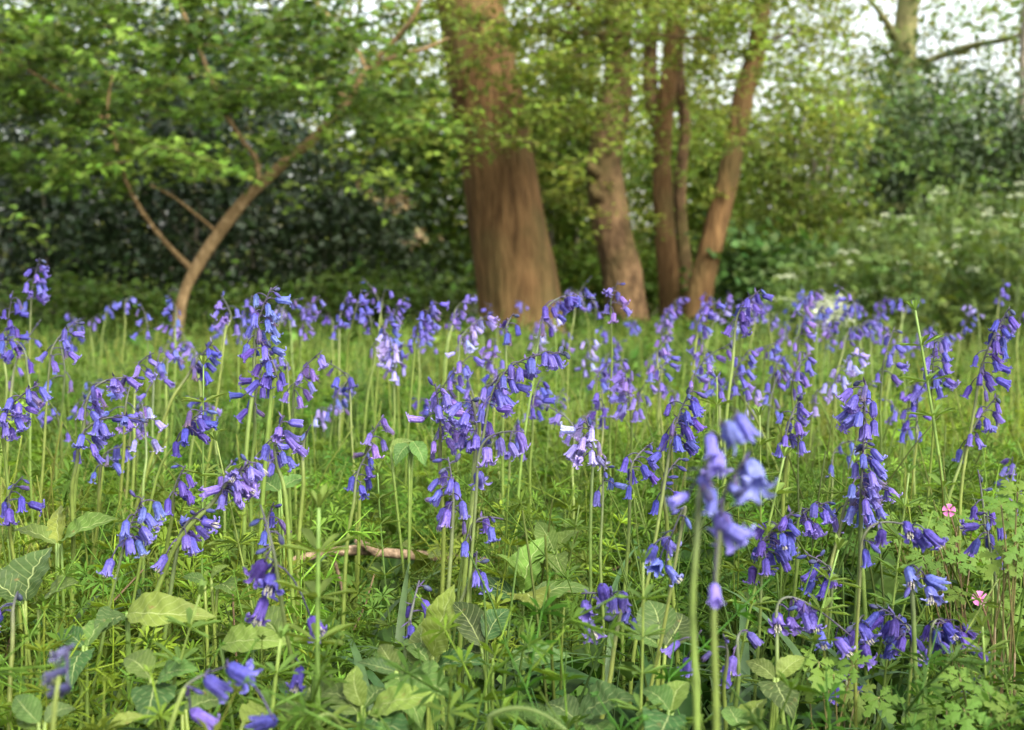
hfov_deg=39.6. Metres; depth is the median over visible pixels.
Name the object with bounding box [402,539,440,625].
broadleaf plant
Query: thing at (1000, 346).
bluebell
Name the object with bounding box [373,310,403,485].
bluebell
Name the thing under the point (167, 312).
bluebell
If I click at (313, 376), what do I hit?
bluebell
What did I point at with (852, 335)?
bluebell
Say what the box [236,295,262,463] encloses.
bluebell
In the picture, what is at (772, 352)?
bluebell
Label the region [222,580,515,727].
bluebell
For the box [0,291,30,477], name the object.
bluebell
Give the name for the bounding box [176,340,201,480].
bluebell
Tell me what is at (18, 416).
bluebell
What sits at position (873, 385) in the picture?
bluebell
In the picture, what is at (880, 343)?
bluebell
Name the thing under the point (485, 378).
bluebell
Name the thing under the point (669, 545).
bluebell
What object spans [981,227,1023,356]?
cow parsley
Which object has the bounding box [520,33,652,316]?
hazel bush
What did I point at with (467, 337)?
bluebell
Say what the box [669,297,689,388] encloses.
bluebell
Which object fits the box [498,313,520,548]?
bluebell
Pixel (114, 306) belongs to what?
bluebell
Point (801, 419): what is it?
bluebell
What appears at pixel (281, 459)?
bluebell
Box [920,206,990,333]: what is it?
cow parsley
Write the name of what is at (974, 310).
bluebell
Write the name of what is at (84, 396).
bluebell
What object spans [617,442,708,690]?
bluebell
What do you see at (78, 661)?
broadleaf plant
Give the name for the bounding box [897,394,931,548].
bluebell
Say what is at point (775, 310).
cow parsley
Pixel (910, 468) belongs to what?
cleavers
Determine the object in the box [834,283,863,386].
bluebell
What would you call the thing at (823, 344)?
bluebell
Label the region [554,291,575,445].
bluebell
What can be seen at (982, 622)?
cleavers
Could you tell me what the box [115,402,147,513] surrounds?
bluebell
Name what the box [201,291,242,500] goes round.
bluebell
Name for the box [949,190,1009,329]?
cow parsley
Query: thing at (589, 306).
bluebell
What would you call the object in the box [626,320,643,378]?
bluebell
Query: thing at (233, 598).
leaf litter
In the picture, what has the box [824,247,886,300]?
cow parsley
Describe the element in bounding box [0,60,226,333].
holly bush
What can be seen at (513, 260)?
thick tree
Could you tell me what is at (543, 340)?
bluebell
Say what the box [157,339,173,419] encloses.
bluebell
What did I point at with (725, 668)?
bluebell
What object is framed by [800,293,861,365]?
white flower clump
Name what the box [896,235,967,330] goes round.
cow parsley
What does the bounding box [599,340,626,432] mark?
bluebell
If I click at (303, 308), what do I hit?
bluebell
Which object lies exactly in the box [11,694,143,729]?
broadleaf plant
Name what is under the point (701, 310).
bluebell
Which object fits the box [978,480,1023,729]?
herb robert
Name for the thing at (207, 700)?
broadleaf plant
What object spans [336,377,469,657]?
bluebell
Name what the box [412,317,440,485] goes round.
bluebell
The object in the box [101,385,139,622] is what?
bluebell
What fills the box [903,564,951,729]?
bluebell
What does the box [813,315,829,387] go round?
bluebell
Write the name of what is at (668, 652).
bluebell
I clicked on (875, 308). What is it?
bluebell
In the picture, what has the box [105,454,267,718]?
bluebell
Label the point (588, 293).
bluebell
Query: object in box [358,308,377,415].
bluebell
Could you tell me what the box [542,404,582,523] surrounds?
bluebell
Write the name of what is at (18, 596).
bluebell
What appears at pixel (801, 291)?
bluebell
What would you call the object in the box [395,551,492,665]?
bluebell
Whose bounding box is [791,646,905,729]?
herb robert
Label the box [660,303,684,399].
bluebell
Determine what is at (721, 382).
bluebell
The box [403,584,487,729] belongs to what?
broadleaf plant
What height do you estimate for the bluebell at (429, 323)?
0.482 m
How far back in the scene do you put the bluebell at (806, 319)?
4.18 m
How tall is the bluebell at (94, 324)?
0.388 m
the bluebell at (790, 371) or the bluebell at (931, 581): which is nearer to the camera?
the bluebell at (931, 581)
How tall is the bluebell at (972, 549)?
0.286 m
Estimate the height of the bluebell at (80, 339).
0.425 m
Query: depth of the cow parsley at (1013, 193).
9.31 m
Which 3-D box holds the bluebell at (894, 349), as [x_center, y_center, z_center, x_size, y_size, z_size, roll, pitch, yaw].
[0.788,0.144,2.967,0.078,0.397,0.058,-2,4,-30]
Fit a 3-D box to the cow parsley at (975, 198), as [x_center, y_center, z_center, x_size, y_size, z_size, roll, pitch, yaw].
[2.904,-0.618,9.360,0.528,1.133,0.536,0,3,0]
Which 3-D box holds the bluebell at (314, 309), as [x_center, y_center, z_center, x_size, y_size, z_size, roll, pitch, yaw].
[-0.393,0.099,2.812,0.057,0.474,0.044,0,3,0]
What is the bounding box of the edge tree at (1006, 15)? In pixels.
[818,0,1023,235]
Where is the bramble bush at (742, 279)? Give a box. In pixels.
[679,211,874,321]
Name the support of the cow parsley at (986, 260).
on the ground
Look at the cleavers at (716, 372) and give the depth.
1.71 m
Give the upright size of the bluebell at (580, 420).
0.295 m
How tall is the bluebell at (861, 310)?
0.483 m
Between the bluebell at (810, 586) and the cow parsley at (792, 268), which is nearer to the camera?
the bluebell at (810, 586)
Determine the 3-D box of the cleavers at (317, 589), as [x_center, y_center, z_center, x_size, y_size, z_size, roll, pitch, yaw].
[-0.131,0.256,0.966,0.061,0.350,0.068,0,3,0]
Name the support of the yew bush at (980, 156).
on the ground
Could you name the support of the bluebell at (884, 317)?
on the ground
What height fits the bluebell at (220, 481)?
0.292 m
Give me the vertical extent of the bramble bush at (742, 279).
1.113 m
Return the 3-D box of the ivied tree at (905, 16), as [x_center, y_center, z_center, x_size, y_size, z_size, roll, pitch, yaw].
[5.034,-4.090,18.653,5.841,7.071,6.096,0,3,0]
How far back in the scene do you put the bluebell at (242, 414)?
1.60 m
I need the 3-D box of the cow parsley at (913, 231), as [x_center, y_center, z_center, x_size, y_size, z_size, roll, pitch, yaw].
[2.206,-0.408,7.914,0.512,0.885,0.534,0,3,0]
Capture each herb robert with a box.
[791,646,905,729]
[866,501,982,682]
[901,663,1023,729]
[905,516,1023,726]
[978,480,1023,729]
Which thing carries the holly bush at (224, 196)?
on the ground
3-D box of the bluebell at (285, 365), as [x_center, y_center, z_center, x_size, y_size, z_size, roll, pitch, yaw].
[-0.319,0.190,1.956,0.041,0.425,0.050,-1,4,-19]
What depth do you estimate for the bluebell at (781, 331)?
4.53 m
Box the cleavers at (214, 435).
[198,430,280,688]
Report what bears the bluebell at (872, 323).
on the ground
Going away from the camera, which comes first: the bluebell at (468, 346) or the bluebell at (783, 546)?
the bluebell at (783, 546)
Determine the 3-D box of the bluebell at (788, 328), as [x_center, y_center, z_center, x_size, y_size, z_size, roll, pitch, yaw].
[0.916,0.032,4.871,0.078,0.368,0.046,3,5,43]
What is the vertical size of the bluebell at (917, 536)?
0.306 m
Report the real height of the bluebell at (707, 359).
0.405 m
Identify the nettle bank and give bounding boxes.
[0,252,478,335]
[550,230,736,321]
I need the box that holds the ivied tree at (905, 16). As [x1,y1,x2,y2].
[735,0,1020,292]
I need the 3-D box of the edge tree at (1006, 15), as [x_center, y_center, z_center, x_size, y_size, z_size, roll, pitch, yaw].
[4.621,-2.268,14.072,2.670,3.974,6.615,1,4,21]
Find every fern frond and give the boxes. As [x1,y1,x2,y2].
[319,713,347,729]
[487,702,566,729]
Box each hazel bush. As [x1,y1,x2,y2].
[274,43,477,320]
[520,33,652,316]
[593,68,850,312]
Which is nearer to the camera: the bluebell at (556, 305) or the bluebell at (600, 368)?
the bluebell at (600, 368)
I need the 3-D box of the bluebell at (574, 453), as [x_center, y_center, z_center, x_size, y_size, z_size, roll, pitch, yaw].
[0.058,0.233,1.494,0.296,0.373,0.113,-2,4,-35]
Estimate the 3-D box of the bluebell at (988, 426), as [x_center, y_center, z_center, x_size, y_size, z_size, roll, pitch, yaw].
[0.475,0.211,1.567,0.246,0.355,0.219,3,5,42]
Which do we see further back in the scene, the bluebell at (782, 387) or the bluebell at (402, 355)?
the bluebell at (402, 355)
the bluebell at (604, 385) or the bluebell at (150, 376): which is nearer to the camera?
the bluebell at (150, 376)
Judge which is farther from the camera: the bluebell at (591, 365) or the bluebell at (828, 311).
the bluebell at (828, 311)
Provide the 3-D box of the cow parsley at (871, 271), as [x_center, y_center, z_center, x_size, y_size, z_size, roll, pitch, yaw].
[1.839,-0.232,6.952,0.516,0.647,0.543,0,3,0]
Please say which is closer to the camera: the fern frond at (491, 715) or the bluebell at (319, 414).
the fern frond at (491, 715)
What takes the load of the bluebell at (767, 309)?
on the ground
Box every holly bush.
[0,47,345,323]
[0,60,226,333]
[162,109,477,326]
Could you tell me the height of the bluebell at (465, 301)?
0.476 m
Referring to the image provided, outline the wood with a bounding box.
[0,0,1020,313]
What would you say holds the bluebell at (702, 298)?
on the ground
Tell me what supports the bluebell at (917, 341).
on the ground
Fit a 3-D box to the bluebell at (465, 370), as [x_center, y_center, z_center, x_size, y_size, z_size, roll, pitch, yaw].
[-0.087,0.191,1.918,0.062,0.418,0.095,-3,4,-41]
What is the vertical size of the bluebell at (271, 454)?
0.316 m
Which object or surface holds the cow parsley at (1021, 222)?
on the ground
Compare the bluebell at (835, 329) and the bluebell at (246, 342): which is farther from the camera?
the bluebell at (246, 342)
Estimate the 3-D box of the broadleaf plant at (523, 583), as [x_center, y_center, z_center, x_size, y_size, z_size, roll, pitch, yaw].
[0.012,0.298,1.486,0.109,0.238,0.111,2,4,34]
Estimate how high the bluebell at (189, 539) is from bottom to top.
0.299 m
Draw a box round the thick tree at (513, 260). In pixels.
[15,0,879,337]
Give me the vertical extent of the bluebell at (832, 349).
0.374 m
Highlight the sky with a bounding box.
[0,0,1021,277]
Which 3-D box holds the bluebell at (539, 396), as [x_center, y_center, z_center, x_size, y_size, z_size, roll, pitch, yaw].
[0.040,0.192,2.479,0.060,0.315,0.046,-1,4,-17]
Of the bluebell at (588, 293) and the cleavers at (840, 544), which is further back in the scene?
the bluebell at (588, 293)
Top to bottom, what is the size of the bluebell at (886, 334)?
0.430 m
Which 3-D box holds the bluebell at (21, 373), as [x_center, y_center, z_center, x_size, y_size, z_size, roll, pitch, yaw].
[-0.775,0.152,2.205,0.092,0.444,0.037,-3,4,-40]
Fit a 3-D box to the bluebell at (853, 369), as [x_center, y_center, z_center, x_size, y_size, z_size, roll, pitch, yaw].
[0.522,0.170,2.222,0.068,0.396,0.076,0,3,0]
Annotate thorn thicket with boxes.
[687,33,963,292]
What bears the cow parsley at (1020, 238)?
on the ground
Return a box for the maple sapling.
[0,0,481,342]
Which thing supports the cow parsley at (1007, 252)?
on the ground
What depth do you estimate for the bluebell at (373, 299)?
3.19 m
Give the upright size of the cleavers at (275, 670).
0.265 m
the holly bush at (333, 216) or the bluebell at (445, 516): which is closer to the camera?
the bluebell at (445, 516)
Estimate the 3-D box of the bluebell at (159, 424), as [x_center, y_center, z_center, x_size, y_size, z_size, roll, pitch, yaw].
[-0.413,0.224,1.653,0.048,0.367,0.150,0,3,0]
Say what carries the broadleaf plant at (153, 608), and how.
on the ground
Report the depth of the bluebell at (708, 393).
2.11 m
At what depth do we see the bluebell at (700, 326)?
2.40 m
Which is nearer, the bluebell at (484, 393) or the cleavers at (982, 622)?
the cleavers at (982, 622)
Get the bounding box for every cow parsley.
[745,273,818,343]
[748,296,836,352]
[761,288,837,343]
[772,261,841,328]
[773,264,827,322]
[783,274,843,297]
[784,311,873,358]
[810,251,876,324]
[816,226,874,295]
[818,293,883,352]
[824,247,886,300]
[835,212,902,302]
[835,283,929,355]
[839,252,934,358]
[849,254,918,337]
[859,231,908,298]
[866,212,948,334]
[874,239,967,359]
[879,216,929,316]
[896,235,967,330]
[898,241,990,348]
[901,178,965,331]
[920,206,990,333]
[923,244,1020,362]
[927,184,991,325]
[934,226,1012,323]
[948,207,1023,345]
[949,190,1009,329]
[951,225,1020,333]
[956,211,1023,363]
[974,193,1023,305]
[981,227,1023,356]
[987,213,1023,329]
[997,181,1023,311]
[1004,210,1023,320]
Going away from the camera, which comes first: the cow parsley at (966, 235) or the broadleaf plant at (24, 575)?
the broadleaf plant at (24, 575)
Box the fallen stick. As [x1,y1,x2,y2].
[278,539,493,600]
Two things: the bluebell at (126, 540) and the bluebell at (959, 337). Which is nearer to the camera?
the bluebell at (126, 540)
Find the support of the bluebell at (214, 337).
on the ground
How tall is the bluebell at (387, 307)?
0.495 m
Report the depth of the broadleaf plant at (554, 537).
1.52 m
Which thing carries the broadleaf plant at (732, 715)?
on the ground
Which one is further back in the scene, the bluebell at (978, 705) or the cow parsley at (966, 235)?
the cow parsley at (966, 235)
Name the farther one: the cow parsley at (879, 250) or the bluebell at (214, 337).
the cow parsley at (879, 250)
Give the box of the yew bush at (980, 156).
[802,12,1023,317]
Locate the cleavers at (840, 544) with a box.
[778,534,862,729]
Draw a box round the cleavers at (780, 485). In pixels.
[711,443,795,729]
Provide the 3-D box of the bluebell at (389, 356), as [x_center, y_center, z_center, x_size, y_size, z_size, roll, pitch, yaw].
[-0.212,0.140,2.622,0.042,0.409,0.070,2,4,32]
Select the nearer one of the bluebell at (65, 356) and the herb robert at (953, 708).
the herb robert at (953, 708)
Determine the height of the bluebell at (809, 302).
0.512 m
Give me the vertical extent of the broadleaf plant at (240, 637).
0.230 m
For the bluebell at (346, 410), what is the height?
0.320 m
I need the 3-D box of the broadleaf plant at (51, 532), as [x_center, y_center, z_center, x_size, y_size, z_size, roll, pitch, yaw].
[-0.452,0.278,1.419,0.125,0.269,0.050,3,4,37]
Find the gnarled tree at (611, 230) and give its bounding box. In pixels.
[454,0,769,332]
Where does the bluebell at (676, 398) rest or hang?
on the ground
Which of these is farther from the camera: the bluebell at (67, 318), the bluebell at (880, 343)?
the bluebell at (67, 318)
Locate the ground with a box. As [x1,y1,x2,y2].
[11,282,1016,729]
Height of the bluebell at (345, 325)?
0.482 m
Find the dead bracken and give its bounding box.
[350,177,442,251]
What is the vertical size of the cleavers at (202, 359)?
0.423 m
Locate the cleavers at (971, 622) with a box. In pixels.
[896,567,1010,724]
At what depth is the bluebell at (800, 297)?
4.79 m
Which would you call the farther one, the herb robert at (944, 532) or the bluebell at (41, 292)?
the bluebell at (41, 292)
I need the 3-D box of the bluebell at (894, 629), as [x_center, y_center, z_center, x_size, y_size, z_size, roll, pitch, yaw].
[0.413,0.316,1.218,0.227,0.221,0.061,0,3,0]
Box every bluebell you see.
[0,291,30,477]
[0,337,34,543]
[0,373,173,658]
[0,380,133,663]
[0,476,44,690]
[0,591,22,729]
[1,409,217,683]
[2,319,42,498]
[16,412,254,705]
[20,258,50,492]
[35,319,84,550]
[36,390,72,517]
[41,642,74,729]
[44,341,73,503]
[65,312,83,375]
[67,318,84,430]
[67,379,103,441]
[75,508,220,721]
[83,490,169,726]
[87,314,100,382]
[88,443,135,595]
[97,300,117,381]
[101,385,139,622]
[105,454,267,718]
[107,336,221,600]
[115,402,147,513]
[117,296,136,426]
[123,352,161,607]
[128,403,168,677]
[130,303,152,445]
[136,348,175,532]
[154,324,189,399]
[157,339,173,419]
[159,346,185,515]
[162,295,182,471]
[164,461,196,649]
[167,659,277,729]
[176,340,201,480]
[186,396,219,513]
[188,404,221,513]
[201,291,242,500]
[209,322,226,412]
[218,458,242,582]
[222,285,291,729]
[222,424,311,623]
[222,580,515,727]
[229,369,369,603]
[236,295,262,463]
[236,327,254,398]
[237,442,282,616]
[239,339,288,666]
[240,411,308,683]
[242,505,327,714]
[245,303,272,392]
[258,502,402,728]
[268,349,297,578]
[270,298,302,430]
[274,305,296,429]
[279,350,328,618]
[299,295,326,442]
[301,302,312,369]
[310,403,342,488]
[321,315,336,392]
[322,381,355,521]
[326,360,358,582]
[329,291,356,447]
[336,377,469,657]
[336,385,351,471]
[339,447,463,674]
[340,289,373,443]
[340,453,566,729]
[352,415,420,666]
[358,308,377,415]
[361,279,391,428]
[362,315,391,463]
[371,287,393,456]
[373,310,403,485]
[375,332,405,547]
[384,336,404,487]
[389,339,416,472]
[393,296,409,410]
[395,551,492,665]
[403,300,449,526]
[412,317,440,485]
[412,397,432,471]
[420,327,437,383]
[426,355,483,587]
[442,294,477,443]
[443,312,465,384]
[444,397,583,722]
[445,315,499,568]
[445,346,601,700]
[455,374,478,565]
[460,334,471,398]
[460,431,616,727]
[460,511,576,729]
[460,583,636,729]
[467,315,484,383]
[467,373,510,572]
[469,424,501,512]
[475,371,503,416]
[476,338,504,511]
[481,301,502,417]
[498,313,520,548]
[500,418,526,517]
[505,414,639,683]
[510,292,595,625]
[511,454,627,712]
[515,301,528,366]
[522,386,552,437]
[527,314,566,445]
[529,316,549,411]
[529,377,554,536]
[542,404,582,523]
[548,389,568,451]
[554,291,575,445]
[561,327,574,440]
[564,276,595,464]
[564,288,594,405]
[566,457,788,729]
[575,338,598,414]
[575,404,608,489]
[584,390,609,576]
[587,299,602,449]
[587,359,629,567]
[594,357,629,453]
[596,326,615,425]
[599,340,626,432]
[601,282,631,569]
[607,366,641,564]
[607,372,641,476]
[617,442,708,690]
[620,321,638,367]
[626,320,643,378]
[628,385,710,704]
[634,365,665,477]
[638,505,691,729]
[641,348,673,459]
[644,548,841,728]
[646,334,673,481]
[652,355,680,556]
[653,317,664,364]
[656,307,675,444]
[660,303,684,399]
[660,385,678,434]
[660,630,701,694]
[667,406,761,729]
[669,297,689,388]
[677,343,736,563]
[683,615,976,729]
[686,329,714,424]
[689,298,714,426]
[689,299,726,483]
[689,307,703,393]
[692,354,728,511]
[696,309,731,430]
[696,486,902,729]
[699,292,717,367]
[701,378,725,445]
[701,596,855,729]
[701,634,731,729]
[705,451,777,729]
[710,291,733,380]
[710,629,864,729]
[719,441,888,723]
[720,287,773,586]
[720,586,862,729]
[725,350,794,522]
[727,323,738,396]
[727,500,952,702]
[730,395,835,631]
[733,303,760,463]
[736,298,765,420]
[737,505,913,729]
[740,383,765,558]
[748,302,772,413]
[750,296,784,423]
[755,341,782,456]
[760,372,785,473]
[762,315,779,410]
[762,353,791,468]
[767,616,990,729]
[775,321,795,388]
[775,351,796,474]
[777,321,790,354]
[781,300,800,367]
[785,351,816,513]
[786,314,817,400]
[790,312,816,496]
[791,288,823,464]
[796,294,818,372]
[797,285,806,368]
[806,290,824,360]
[807,379,840,462]
[811,306,832,453]
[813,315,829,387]
[816,322,838,428]
[818,327,833,366]
[819,336,837,420]
[825,438,858,548]
[826,347,869,499]
[827,303,857,393]
[827,315,844,417]
[832,377,891,729]
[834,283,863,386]
[834,297,858,434]
[835,325,869,477]
[842,303,859,369]
[843,380,876,481]
[847,319,881,443]
[847,393,1005,647]
[851,299,872,397]
[853,521,948,729]
[854,321,866,374]
[861,604,1021,716]
[865,301,882,369]
[865,329,896,445]
[868,314,879,390]
[870,308,888,437]
[871,321,895,404]
[872,327,909,529]
[876,297,890,384]
[879,511,1012,726]
[882,397,914,485]
[885,340,912,456]
[887,298,908,444]
[896,299,924,389]
[897,336,913,387]
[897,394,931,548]
[899,378,926,490]
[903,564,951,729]
[904,328,927,409]
[908,331,960,570]
[915,306,1020,661]
[918,323,937,421]
[935,333,963,457]
[954,312,977,431]
[960,672,988,729]
[962,305,987,415]
[966,470,1019,685]
[988,313,1015,474]
[993,278,1009,413]
[994,457,1021,535]
[1016,312,1023,438]
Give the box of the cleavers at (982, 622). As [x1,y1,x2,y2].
[956,614,1017,727]
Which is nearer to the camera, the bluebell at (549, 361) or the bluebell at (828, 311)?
the bluebell at (549, 361)
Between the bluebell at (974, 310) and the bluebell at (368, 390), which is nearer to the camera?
the bluebell at (368, 390)
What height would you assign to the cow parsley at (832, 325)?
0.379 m
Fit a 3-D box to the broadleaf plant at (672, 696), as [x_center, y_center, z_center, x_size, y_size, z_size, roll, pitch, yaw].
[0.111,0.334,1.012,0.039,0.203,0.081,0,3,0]
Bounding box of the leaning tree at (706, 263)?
[651,0,919,324]
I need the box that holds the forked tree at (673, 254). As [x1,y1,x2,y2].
[546,0,804,319]
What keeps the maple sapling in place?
on the ground
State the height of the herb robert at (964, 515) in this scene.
0.241 m
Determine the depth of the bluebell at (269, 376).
1.50 m
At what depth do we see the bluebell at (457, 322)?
3.38 m
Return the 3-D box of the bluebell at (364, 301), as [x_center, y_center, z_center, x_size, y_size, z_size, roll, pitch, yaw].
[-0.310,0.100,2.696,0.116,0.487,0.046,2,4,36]
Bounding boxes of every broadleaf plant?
[0,547,78,729]
[7,505,116,652]
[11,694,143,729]
[56,617,111,729]
[94,591,215,727]
[123,648,198,729]
[165,689,280,729]
[183,565,237,720]
[219,605,292,729]
[257,472,308,636]
[274,665,369,729]
[321,665,437,729]
[358,644,448,727]
[389,438,427,622]
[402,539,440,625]
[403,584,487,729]
[453,602,570,729]
[457,536,594,683]
[534,521,578,648]
[545,680,634,729]
[627,600,689,710]
[642,680,689,729]
[721,698,766,729]
[746,655,804,729]
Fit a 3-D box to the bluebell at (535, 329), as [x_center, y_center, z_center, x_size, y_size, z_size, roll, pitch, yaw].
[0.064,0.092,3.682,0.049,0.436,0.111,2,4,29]
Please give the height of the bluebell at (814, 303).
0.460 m
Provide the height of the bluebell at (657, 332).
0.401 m
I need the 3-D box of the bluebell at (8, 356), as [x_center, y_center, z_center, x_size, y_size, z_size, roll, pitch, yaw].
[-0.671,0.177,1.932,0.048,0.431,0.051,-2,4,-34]
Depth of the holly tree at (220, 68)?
15.49 m
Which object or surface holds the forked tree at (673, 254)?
on the ground
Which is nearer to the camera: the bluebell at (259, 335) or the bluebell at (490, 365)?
the bluebell at (259, 335)
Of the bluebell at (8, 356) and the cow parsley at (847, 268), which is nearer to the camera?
the bluebell at (8, 356)
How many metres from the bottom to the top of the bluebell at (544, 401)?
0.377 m
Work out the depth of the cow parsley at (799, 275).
9.25 m
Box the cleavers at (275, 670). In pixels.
[242,623,306,729]
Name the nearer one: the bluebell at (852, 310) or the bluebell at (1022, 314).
the bluebell at (852, 310)
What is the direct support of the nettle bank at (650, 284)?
on the ground
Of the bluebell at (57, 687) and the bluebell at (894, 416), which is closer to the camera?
the bluebell at (57, 687)
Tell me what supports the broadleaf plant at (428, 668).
on the ground
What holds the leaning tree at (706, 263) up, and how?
on the ground
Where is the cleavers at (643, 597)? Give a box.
[608,547,671,729]
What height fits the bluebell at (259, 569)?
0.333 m
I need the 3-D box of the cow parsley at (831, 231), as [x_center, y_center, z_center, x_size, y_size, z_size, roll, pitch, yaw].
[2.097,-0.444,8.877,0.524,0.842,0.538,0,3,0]
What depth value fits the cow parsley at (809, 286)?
9.05 m
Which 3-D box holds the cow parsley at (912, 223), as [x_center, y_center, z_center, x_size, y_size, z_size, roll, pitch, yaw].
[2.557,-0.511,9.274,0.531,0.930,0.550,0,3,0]
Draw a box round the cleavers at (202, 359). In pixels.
[180,355,226,647]
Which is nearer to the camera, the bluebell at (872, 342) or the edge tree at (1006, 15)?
the bluebell at (872, 342)
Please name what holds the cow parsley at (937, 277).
on the ground
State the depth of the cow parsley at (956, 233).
8.39 m
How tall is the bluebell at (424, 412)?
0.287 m
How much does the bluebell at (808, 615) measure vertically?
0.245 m
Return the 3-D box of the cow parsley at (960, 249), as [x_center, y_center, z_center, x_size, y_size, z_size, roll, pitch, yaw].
[2.230,-0.282,7.288,0.529,0.706,0.499,2,4,32]
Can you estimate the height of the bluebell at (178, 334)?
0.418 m
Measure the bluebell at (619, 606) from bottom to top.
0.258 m
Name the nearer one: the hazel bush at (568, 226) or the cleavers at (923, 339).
the cleavers at (923, 339)
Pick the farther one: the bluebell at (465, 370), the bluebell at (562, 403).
the bluebell at (562, 403)
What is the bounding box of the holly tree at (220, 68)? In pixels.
[0,0,464,296]
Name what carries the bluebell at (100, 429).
on the ground
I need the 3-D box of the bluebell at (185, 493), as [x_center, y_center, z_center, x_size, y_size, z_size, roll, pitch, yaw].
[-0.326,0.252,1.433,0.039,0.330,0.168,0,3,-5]
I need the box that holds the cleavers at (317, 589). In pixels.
[274,483,357,729]
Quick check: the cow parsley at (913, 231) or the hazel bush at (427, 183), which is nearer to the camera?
the cow parsley at (913, 231)
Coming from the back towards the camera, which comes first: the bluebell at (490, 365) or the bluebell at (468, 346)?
the bluebell at (490, 365)
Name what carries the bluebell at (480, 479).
on the ground
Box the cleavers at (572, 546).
[541,493,597,664]
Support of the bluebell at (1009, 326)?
on the ground
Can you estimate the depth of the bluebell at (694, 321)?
3.85 m
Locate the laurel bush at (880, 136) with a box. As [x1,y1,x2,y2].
[785,53,990,296]
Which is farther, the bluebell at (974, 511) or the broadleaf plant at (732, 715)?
the bluebell at (974, 511)
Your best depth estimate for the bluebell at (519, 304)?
4.48 m
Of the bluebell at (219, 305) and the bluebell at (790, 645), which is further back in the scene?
the bluebell at (219, 305)
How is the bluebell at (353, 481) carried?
on the ground
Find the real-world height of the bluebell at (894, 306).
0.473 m
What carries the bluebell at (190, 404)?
on the ground
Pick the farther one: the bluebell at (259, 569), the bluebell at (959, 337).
the bluebell at (959, 337)
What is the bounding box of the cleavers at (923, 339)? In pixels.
[897,295,968,611]
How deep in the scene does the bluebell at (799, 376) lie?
1.91 m
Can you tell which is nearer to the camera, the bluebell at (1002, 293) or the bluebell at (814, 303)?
the bluebell at (1002, 293)
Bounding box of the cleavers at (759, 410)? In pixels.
[740,404,783,677]
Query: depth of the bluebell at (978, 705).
1.14 m
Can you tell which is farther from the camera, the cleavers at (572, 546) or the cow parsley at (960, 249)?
the cow parsley at (960, 249)
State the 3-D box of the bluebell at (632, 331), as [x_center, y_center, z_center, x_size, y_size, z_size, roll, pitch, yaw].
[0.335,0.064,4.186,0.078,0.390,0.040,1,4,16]
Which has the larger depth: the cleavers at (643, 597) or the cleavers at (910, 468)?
the cleavers at (910, 468)
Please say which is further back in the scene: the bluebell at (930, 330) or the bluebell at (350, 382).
the bluebell at (930, 330)
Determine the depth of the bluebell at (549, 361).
1.35 m
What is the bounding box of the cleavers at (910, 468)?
[858,462,925,729]
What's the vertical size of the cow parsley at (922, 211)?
1.140 m
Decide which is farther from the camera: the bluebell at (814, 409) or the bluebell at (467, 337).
the bluebell at (467, 337)
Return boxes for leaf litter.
[3,380,985,729]
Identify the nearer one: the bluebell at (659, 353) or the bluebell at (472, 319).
the bluebell at (659, 353)
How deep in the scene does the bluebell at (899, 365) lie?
1.95 m
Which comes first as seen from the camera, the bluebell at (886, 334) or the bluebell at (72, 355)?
the bluebell at (72, 355)
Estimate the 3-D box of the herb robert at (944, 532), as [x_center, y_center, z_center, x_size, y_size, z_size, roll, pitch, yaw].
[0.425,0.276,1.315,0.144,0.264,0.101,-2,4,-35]
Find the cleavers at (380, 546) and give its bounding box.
[357,462,408,626]
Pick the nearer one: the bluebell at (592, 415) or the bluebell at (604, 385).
the bluebell at (592, 415)
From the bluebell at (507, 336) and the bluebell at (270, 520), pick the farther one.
the bluebell at (507, 336)
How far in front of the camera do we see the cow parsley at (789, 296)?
7.29 m
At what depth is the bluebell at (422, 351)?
3.77 m
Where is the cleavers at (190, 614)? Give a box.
[133,579,224,729]
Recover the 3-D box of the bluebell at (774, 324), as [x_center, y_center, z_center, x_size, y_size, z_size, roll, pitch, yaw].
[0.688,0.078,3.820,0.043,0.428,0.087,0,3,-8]
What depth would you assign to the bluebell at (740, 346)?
2.85 m
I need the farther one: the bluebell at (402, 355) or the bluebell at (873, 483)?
the bluebell at (402, 355)
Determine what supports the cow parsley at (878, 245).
on the ground
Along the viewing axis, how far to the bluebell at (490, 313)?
3.68 m
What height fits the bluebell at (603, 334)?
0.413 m
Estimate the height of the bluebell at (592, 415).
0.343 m
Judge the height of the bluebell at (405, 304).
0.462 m
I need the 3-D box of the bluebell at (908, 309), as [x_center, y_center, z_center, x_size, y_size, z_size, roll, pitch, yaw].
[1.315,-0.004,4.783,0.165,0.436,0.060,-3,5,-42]
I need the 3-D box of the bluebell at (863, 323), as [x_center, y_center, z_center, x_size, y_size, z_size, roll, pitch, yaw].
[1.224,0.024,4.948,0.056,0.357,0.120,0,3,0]
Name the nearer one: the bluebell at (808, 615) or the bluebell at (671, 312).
the bluebell at (808, 615)
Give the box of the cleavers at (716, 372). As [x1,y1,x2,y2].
[698,368,735,597]
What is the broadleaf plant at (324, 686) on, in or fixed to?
on the ground
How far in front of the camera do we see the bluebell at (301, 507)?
1.60 m

